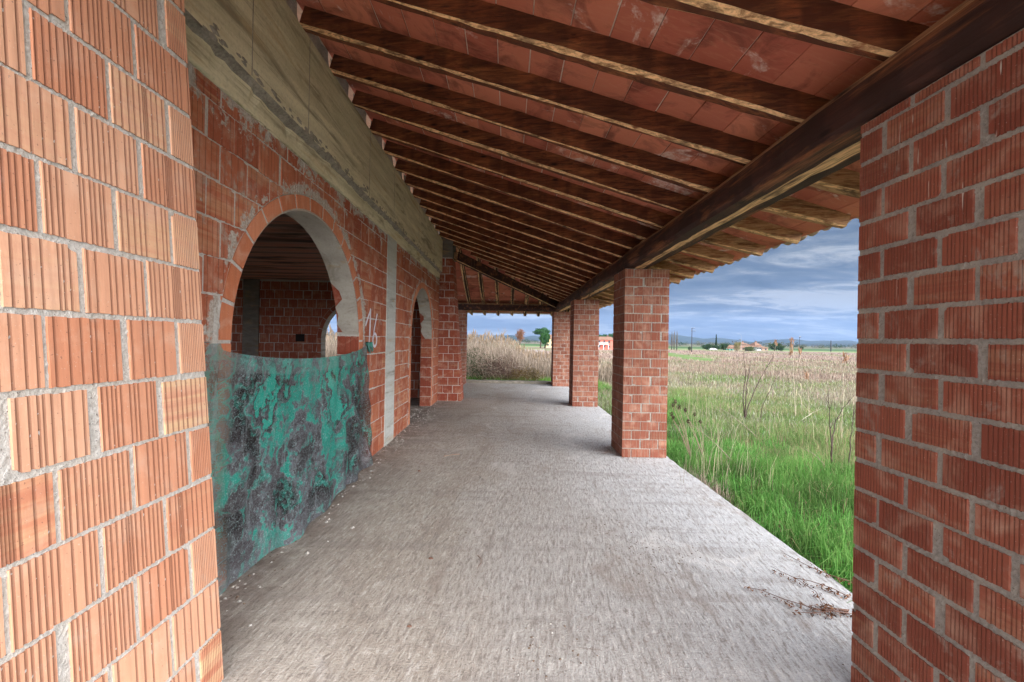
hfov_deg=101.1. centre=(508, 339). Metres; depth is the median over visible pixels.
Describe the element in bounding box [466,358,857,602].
grass
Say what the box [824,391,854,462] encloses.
bare sapling
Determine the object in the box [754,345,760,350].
white annex
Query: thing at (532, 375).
bramble bush
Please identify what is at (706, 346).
bush
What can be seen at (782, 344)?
distant woodland
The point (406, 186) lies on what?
unfinished farmhouse
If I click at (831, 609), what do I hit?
dry branch
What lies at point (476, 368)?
bramble bush
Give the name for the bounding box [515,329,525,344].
broadleaf tree
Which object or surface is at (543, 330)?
umbrella pine
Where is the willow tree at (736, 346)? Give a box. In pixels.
[734,342,741,350]
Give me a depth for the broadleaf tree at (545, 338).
213.49 m
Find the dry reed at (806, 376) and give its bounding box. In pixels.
[805,372,817,411]
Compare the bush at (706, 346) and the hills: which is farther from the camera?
the hills
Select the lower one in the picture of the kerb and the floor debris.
the floor debris
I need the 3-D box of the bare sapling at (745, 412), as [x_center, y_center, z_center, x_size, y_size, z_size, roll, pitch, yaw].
[5.856,1.138,9.938,0.993,1.665,0.301,1,0,-19]
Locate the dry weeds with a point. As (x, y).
(799, 360)
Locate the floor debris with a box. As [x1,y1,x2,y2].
[219,386,843,679]
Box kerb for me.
[466,379,550,383]
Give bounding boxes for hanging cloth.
[204,342,372,595]
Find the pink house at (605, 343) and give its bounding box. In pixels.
[599,335,612,349]
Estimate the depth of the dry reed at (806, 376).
10.30 m
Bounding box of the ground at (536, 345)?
[328,339,856,590]
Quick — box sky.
[327,218,859,341]
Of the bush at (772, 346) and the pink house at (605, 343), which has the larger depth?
the bush at (772, 346)
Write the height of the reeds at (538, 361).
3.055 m
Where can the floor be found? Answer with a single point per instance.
(338, 602)
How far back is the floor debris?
3.41 m
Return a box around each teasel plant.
[670,399,691,455]
[684,407,704,455]
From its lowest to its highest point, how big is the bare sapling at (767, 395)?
1.283 m
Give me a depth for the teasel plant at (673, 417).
6.31 m
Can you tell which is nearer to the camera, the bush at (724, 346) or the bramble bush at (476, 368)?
the bramble bush at (476, 368)
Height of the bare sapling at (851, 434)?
1.082 m
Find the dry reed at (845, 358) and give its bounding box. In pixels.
[839,351,850,445]
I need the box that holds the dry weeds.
[550,348,856,527]
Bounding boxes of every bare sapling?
[742,355,772,420]
[760,372,782,422]
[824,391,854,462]
[848,406,855,472]
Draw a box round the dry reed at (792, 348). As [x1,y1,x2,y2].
[789,337,797,415]
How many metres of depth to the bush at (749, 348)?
260.84 m
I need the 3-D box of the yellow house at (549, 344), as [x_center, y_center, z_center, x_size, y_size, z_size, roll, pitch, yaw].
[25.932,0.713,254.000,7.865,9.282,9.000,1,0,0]
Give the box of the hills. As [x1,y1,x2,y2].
[326,332,857,346]
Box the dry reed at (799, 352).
[789,348,804,404]
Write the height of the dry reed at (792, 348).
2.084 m
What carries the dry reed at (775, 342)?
on the ground at (536, 345)
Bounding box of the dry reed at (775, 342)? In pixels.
[767,340,777,396]
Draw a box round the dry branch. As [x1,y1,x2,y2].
[744,553,852,618]
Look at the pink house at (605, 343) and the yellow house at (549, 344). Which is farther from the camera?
the yellow house at (549, 344)
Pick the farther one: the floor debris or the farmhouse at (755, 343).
the farmhouse at (755, 343)
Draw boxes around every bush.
[466,346,496,379]
[472,351,532,379]
[502,363,545,380]
[702,344,711,349]
[720,343,728,349]
[743,346,754,350]
[768,342,780,350]
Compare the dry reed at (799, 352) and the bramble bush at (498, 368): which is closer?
the dry reed at (799, 352)
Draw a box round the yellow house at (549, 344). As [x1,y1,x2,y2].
[545,335,551,347]
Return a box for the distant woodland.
[329,334,856,348]
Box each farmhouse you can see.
[0,0,1023,681]
[720,344,767,350]
[749,341,760,345]
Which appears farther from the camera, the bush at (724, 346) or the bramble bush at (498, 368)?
the bush at (724, 346)
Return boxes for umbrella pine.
[533,327,550,347]
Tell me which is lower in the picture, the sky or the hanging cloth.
the hanging cloth
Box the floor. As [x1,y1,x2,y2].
[219,383,853,681]
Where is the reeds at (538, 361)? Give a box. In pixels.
[325,323,612,383]
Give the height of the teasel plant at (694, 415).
0.867 m
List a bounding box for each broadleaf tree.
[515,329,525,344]
[540,333,550,347]
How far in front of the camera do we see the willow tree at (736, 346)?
261.21 m
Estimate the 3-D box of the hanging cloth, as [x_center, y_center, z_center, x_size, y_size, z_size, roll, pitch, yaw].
[-1.790,0.827,3.929,0.221,1.631,3.297,1,0,0]
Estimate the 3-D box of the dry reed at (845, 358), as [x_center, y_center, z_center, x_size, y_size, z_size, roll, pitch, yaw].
[6.104,1.083,7.760,0.261,1.774,0.412,1,0,11]
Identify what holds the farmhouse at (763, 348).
on the ground at (536, 345)

